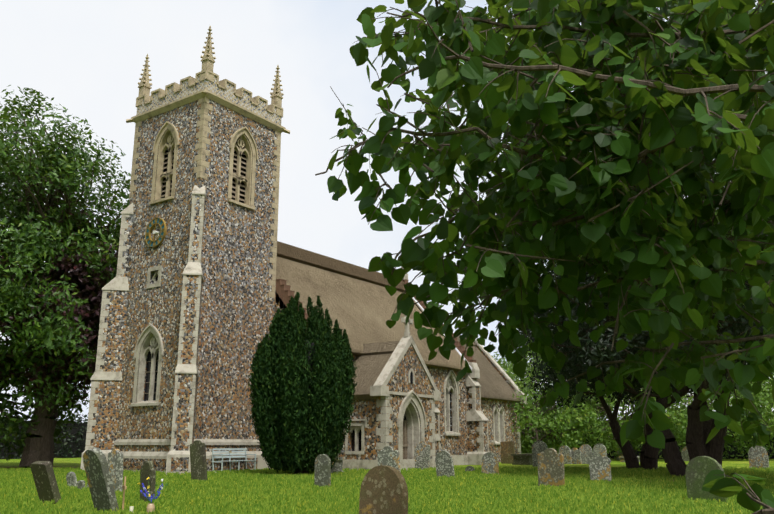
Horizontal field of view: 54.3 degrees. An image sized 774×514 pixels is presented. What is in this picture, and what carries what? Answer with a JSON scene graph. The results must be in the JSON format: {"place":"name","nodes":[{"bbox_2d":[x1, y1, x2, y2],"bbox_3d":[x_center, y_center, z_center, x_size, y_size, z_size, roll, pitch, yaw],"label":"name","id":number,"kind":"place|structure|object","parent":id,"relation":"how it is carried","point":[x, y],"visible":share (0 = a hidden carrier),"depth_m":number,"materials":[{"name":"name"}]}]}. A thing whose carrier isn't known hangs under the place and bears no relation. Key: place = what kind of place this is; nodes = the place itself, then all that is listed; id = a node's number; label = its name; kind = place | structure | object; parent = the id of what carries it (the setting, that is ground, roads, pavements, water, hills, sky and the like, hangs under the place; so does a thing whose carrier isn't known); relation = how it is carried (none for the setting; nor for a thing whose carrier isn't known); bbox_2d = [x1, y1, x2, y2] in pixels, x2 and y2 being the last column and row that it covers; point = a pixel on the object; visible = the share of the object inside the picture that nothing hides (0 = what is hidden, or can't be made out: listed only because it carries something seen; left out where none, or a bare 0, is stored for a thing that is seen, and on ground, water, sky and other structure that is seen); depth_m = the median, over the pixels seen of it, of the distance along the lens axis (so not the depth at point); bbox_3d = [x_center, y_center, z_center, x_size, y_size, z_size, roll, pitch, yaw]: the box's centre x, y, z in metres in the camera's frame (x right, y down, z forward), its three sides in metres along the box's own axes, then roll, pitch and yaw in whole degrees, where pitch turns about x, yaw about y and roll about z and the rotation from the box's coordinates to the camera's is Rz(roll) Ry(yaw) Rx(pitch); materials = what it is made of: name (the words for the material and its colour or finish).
{"place":"outdoors","nodes":[
{"label":"outdoors","id":0,"kind":"place"},
{"bbox_2d":[116,26,289,451],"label":"tower","id":1,"kind":"structure","parent":0,"point":[237,309],"depth_m":30.96,"materials":[{"name":"grey stone"}]},
{"bbox_2d":[145,217,166,247],"bbox_3d":[-9.520,-1.011,31.017,1.250,1.250,0.130,-10,-17,34],"label":"clock","id":2,"kind":"object","parent":1,"relation":"attached to","point":[157,242],"visible":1,"depth_m":30.97,"materials":[{"name":"gold metal"}]},
{"bbox_2d":[86,194,257,470],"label":"buttresses","id":3,"kind":"structure","parent":1,"relation":"attached to","point":[105,416],"depth_m":29.79,"materials":[{"name":"grey stone"}]},
{"bbox_2d":[136,75,281,124],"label":"battlement parapet","id":4,"kind":"structure","parent":1,"relation":"attached to","point":[228,94],"depth_m":32.50,"materials":[{"name":"beige stone"}]},
{"bbox_2d":[277,241,405,292],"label":"roof ridge","id":5,"kind":"structure","parent":0,"point":[300,255],"depth_m":39.12,"materials":[{"name":"brown wicker"}]},
{"bbox_2d":[0,458,773,513],"bbox_3d":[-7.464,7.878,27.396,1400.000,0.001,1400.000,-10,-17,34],"label":"ground","id":6,"kind":"structure","parent":0,"point":[76,462],"depth_m":38.49,"materials":[{"name":"green plant"}]},
{"bbox_2d":[0,415,87,458],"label":"hedge","id":7,"kind":"object","parent":6,"relation":"on","point":[73,444],"depth_m":60.62,"materials":[{"name":"green plant"}]},
{"bbox_2d":[30,461,60,503],"bbox_3d":[-6.186,4.181,13.728,0.431,0.914,0.502,-8,-16,29],"label":"gravestone","id":8,"kind":"object","parent":6,"relation":"on","point":[45,481],"visible":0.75,"depth_m":13.64,"materials":[{"name":"grey stone"}]},
{"bbox_2d":[0,205,118,467],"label":"copper beech","id":9,"kind":"object","parent":6,"relation":"on","point":[70,266],"depth_m":32.67,"materials":[{"name":"green plant"}]},
{"bbox_2d":[0,85,130,459],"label":"foliage","id":10,"kind":"object","parent":6,"relation":"on","point":[71,166],"depth_m":32.57,"materials":[{"name":"green plant"}]},
{"bbox_2d":[66,472,76,487],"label":"gravestone","id":11,"kind":"object","parent":6,"relation":"on","point":[71,478],"visible":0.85,"depth_m":18.18,"materials":[{"name":"grey stone"}]},
{"bbox_2d":[77,480,84,489],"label":"gravestone","id":12,"kind":"object","parent":6,"relation":"on","point":[80,484],"visible":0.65,"depth_m":17.52,"materials":[{"name":"grey stone"}]},
{"bbox_2d":[83,447,118,511],"bbox_3d":[-4.522,3.604,11.933,0.487,1.164,0.549,-10,-17,34],"label":"gravestone","id":13,"kind":"object","parent":6,"relation":"on","point":[99,479],"visible":1,"depth_m":11.83,"materials":[{"name":"grey stone"}]},
{"bbox_2d":[108,449,122,491],"bbox_3d":[-5.983,4.788,16.609,0.438,1.104,0.168,-10,-17,34],"label":"gravestone","id":14,"kind":"object","parent":6,"relation":"on","point":[115,460],"visible":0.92,"depth_m":16.55,"materials":[{"name":"grey stone"}]},
{"bbox_2d":[122,476,126,509],"bbox_3d":[-4.143,3.741,11.882,0.028,0.550,0.340,6,-15,-24],"label":"wooden cross","id":15,"kind":"object","parent":6,"relation":"on","point":[124,487],"visible":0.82,"depth_m":11.86,"materials":[{"name":"beige wood"}]},
{"bbox_2d":[140,461,155,501],"bbox_3d":[-4.415,4.229,13.929,0.389,0.917,0.196,-10,-17,34],"label":"gravestone","id":16,"kind":"object","parent":6,"relation":"on","point":[147,470],"visible":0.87,"depth_m":13.89,"materials":[{"name":"grey stone"}]},
{"bbox_2d":[147,503,154,512],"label":"flower pot","id":17,"kind":"object","parent":6,"relation":"on","point":[151,507],"visible":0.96,"depth_m":11.53,"materials":[{"name":"beige ceramic"}]},
{"bbox_2d":[137,477,167,502],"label":"flowers","id":18,"kind":"object","parent":17,"relation":"in","point":[148,495],"visible":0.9,"depth_m":11.64,"materials":[{"name":"blue plant"}]},
{"bbox_2d":[80,185,269,474],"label":"stone buttress dressings","id":19,"kind":"structure","parent":6,"relation":"on","point":[153,338],"depth_m":29.66,"materials":[{"name":"beige stone"}]},
{"bbox_2d":[190,440,206,480],"bbox_3d":[-5.354,5.888,21.443,0.593,1.335,0.205,-7,-16,28],"label":"gravestone","id":20,"kind":"object","parent":6,"relation":"on","point":[198,463],"visible":0.94,"depth_m":21.41,"materials":[{"name":"grey stone"}]},
{"bbox_2d":[212,448,256,470],"bbox_3d":[-5.851,7.789,28.893,0.615,0.895,1.760,-10,-17,34],"label":"bench","id":21,"kind":"object","parent":6,"relation":"on","point":[229,452],"visible":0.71,"depth_m":29.01,"materials":[{"name":"grey"}]},
{"bbox_2d":[248,292,356,473],"bbox_3d":[-2.954,4.398,26.649,3.572,6.397,3.878,-10,-17,34],"label":"irish yew","id":22,"kind":"object","parent":6,"relation":"on","point":[279,380],"depth_m":25.50,"materials":[{"name":"green plant"}]},
{"bbox_2d":[314,454,330,486],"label":"gravestone","id":23,"kind":"object","parent":6,"relation":"on","point":[322,476],"visible":0.88,"depth_m":18.46,"materials":[{"name":"grey stone"}]},
{"bbox_2d":[331,457,345,472],"bbox_3d":[-2.061,7.638,27.670,0.710,0.600,0.860,-10,-17,34],"label":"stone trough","id":24,"kind":"object","parent":6,"relation":"on","point":[337,466],"visible":0.17,"depth_m":27.60,"materials":[{"name":"grey stone"}]},
{"bbox_2d":[359,465,407,513],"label":"gravestone","id":25,"kind":"object","parent":6,"relation":"on","point":[384,489],"visible":1,"depth_m":8.07,"materials":[{"name":"brown stone"}]},
{"bbox_2d":[338,390,434,459],"bbox_3d":[-0.040,6.613,32.463,2.590,4.900,3.700,-10,-17,34],"label":"porch","id":26,"kind":"object","parent":6,"relation":"on","point":[368,410],"visible":0.25,"depth_m":30.71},
{"bbox_2d":[352,341,399,399],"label":"porch roof","id":27,"kind":"structure","parent":26,"relation":"on","point":[371,360],"depth_m":32.29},
{"bbox_2d":[403,414,407,458],"bbox_3d":[0.557,7.457,31.819,0.110,2.950,1.440,-10,-17,34],"label":"porch door","id":28,"kind":"structure","parent":26,"relation":"in","point":[405,444],"depth_m":32.03,"materials":[{"name":"brown wood"}]},
{"bbox_2d":[0,466,773,513],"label":"grass tufts","id":29,"kind":"object","parent":6,"relation":"on","point":[431,495],"visible":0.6,"depth_m":15.58,"materials":[{"name":"green plant"}]},
{"bbox_2d":[377,446,400,471],"bbox_3d":[0.060,5.713,20.413,0.690,1.165,0.170,-9,-16,31],"label":"gravestone","id":30,"kind":"object","parent":6,"relation":"on","point":[388,455],"visible":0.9,"depth_m":20.41,"materials":[{"name":"grey stone"}]},
{"bbox_2d":[272,266,526,469],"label":"trim","id":31,"kind":"structure","parent":6,"relation":"on","point":[408,407],"depth_m":33.13,"materials":[{"name":"beige stone"}]},
{"bbox_2d":[275,256,471,370],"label":"thatched roof","id":32,"kind":"structure","parent":31,"relation":"attached to","point":[361,311],"depth_m":36.97,"materials":[{"name":"brown wicker"}]},
{"bbox_2d":[276,279,476,378],"bbox_3d":[-2.805,3.062,39.411,9.420,6.128,13.550,-10,-17,34],"label":"brick gable","id":33,"kind":"object","parent":31,"relation":"attached to","point":[285,293],"visible":0.23,"depth_m":32.70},
{"bbox_2d":[413,297,471,369],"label":"gable lead","id":34,"kind":"object","parent":31,"relation":"attached to","point":[456,349],"visible":0.07,"depth_m":42.04,"materials":[{"name":"white metal"}]},
{"bbox_2d":[387,342,524,453],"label":"gable wall","id":35,"kind":"structure","parent":31,"relation":"attached to","point":[398,380],"depth_m":32.36,"materials":[{"name":"stone"}]},
{"bbox_2d":[414,441,430,469],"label":"gravestone","id":36,"kind":"object","parent":6,"relation":"on","point":[422,454],"visible":0.94,"depth_m":31.17,"materials":[{"name":"grey stone"}]},
{"bbox_2d":[435,450,454,477],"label":"gravestone","id":37,"kind":"object","parent":6,"relation":"on","point":[444,462],"visible":0.88,"depth_m":23.77,"materials":[{"name":"grey stone"}]},
{"bbox_2d":[465,466,474,470],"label":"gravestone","id":38,"kind":"object","parent":6,"relation":"on","point":[469,468],"visible":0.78,"depth_m":28.06,"materials":[{"name":"grey stone"}]},
{"bbox_2d":[481,452,498,473],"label":"gravestone","id":39,"kind":"object","parent":6,"relation":"on","point":[489,462],"visible":0.88,"depth_m":25.97,"materials":[{"name":"grey stone"}]},
{"bbox_2d":[467,386,518,461],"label":"flint wall","id":40,"kind":"structure","parent":6,"relation":"on","point":[487,406],"depth_m":44.90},
{"bbox_2d":[457,335,520,401],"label":"roof","id":41,"kind":"structure","parent":40,"relation":"on","point":[494,384],"depth_m":47.44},
{"bbox_2d":[500,441,514,463],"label":"gravestone","id":42,"kind":"object","parent":6,"relation":"on","point":[507,449],"visible":0.7,"depth_m":42.35,"materials":[{"name":"brown stone"}]},
{"bbox_2d":[490,352,533,418],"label":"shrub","id":43,"kind":"object","parent":6,"relation":"on","point":[507,368],"depth_m":54.50,"materials":[{"name":"green plant"}]},
{"bbox_2d":[511,454,532,464],"bbox_3d":[7.630,10.880,40.618,1.060,0.550,2.060,-10,-17,34],"label":"chest tomb","id":44,"kind":"object","parent":6,"relation":"on","point":[522,459],"visible":0.71,"depth_m":39.82,"materials":[{"name":"grey stone"}]},
{"bbox_2d":[504,328,556,409],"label":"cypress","id":45,"kind":"object","parent":6,"relation":"on","point":[532,379],"depth_m":63.16,"materials":[{"name":"green plant"}]},
{"bbox_2d":[532,441,546,465],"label":"gravestone","id":46,"kind":"object","parent":6,"relation":"on","point":[538,446],"visible":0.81,"depth_m":37.04,"materials":[{"name":"grey stone"}]},
{"bbox_2d":[537,448,564,486],"bbox_3d":[4.071,5.324,18.742,0.716,1.127,0.177,-11,-17,36],"label":"gravestone","id":47,"kind":"object","parent":6,"relation":"on","point":[550,466],"visible":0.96,"depth_m":18.71,"materials":[{"name":"grey stone"}]},
{"bbox_2d":[493,337,613,448],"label":"tree","id":48,"kind":"object","parent":6,"relation":"on","point":[527,372],"depth_m":56.08,"materials":[{"name":"green plant"}]},
{"bbox_2d":[502,361,605,453],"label":"shrub","id":49,"kind":"object","parent":6,"relation":"on","point":[526,440],"depth_m":48.41,"materials":[{"name":"green plant"}]},
{"bbox_2d":[559,446,571,463],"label":"gravestone","id":50,"kind":"object","parent":6,"relation":"on","point":[565,451],"visible":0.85,"depth_m":41.41,"materials":[{"name":"grey stone"}]},
{"bbox_2d":[571,448,581,463],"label":"gravestone","id":51,"kind":"object","parent":6,"relation":"on","point":[576,455],"visible":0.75,"depth_m":41.43,"materials":[{"name":"grey stone"}]},
{"bbox_2d":[579,444,592,463],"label":"gravestone","id":52,"kind":"object","parent":6,"relation":"on","point":[586,452],"visible":0.76,"depth_m":41.51,"materials":[{"name":"grey stone"}]},
{"bbox_2d":[588,456,611,481],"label":"gravestone","id":53,"kind":"object","parent":6,"relation":"on","point":[600,467],"visible":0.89,"depth_m":21.33,"materials":[{"name":"grey stone"}]},
{"bbox_2d":[593,444,606,456],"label":"gravestone","id":54,"kind":"object","parent":6,"relation":"on","point":[599,450],"visible":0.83,"depth_m":46.32,"materials":[{"name":"grey stone"}]},
{"bbox_2d":[551,381,689,458],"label":"shrub","id":55,"kind":"object","parent":6,"relation":"on","point":[681,417],"depth_m":49.58,"materials":[{"name":"green plant"}]},
{"bbox_2d":[619,456,639,461],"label":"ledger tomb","id":56,"kind":"object","parent":6,"relation":"on","point":[623,459],"visible":0.21,"depth_m":45.63,"materials":[{"name":"grey stone"}]},
{"bbox_2d":[516,258,751,469],"bbox_3d":[10.653,3.356,32.618,11.393,11.496,11.425,-10,-17,34],"label":"tree","id":57,"kind":"object","parent":6,"relation":"on","point":[637,386],"depth_m":31.24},
{"bbox_2d":[498,160,773,475],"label":"tree","id":58,"kind":"object","parent":6,"relation":"on","point":[577,357],"depth_m":24.12,"materials":[{"name":"green plant"}]},
{"bbox_2d":[530,411,773,458],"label":"hedge","id":59,"kind":"object","parent":6,"relation":"on","point":[735,452],"depth_m":56.45,"materials":[{"name":"green plant"}]},
{"bbox_2d":[681,446,688,460],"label":"gravestone","id":60,"kind":"object","parent":6,"relation":"on","point":[684,454],"visible":0.34,"depth_m":48.70,"materials":[{"name":"grey stone"}]},
{"bbox_2d":[633,377,773,458],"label":"shrub","id":61,"kind":"object","parent":6,"relation":"on","point":[757,403],"depth_m":49.44,"materials":[{"name":"green plant"}]},
{"bbox_2d":[685,456,727,502],"bbox_3d":[5.942,4.226,14.079,0.723,1.002,0.196,-13,-19,43],"label":"gravestone","id":62,"kind":"object","parent":6,"relation":"on","point":[698,469],"visible":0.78,"depth_m":14.11,"materials":[{"name":"grey stone"}]},
{"bbox_2d":[730,363,773,456],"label":"shrub","id":63,"kind":"object","parent":6,"relation":"on","point":[771,412],"depth_m":50.69,"materials":[{"name":"green plant"}]},
{"bbox_2d":[748,445,768,468],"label":"gravestone","id":64,"kind":"object","parent":6,"relation":"on","point":[758,456],"visible":0.71,"depth_m":31.83,"materials":[{"name":"grey stone"}]},
{"bbox_2d":[0,0,773,422],"label":"sky","id":65,"kind":"structure","parent":0,"point":[89,56],"materials":[{"name":"white"}]},
{"bbox_2d":[315,0,773,513],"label":"lime","id":66,"kind":"object","parent":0,"point":[699,131],"depth_m":3.58,"materials":[{"name":"green plant"}]},
{"bbox_2d":[710,71,773,362],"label":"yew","id":67,"kind":"object","parent":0,"point":[735,326],"depth_m":17.72,"materials":[{"name":"green plant"}]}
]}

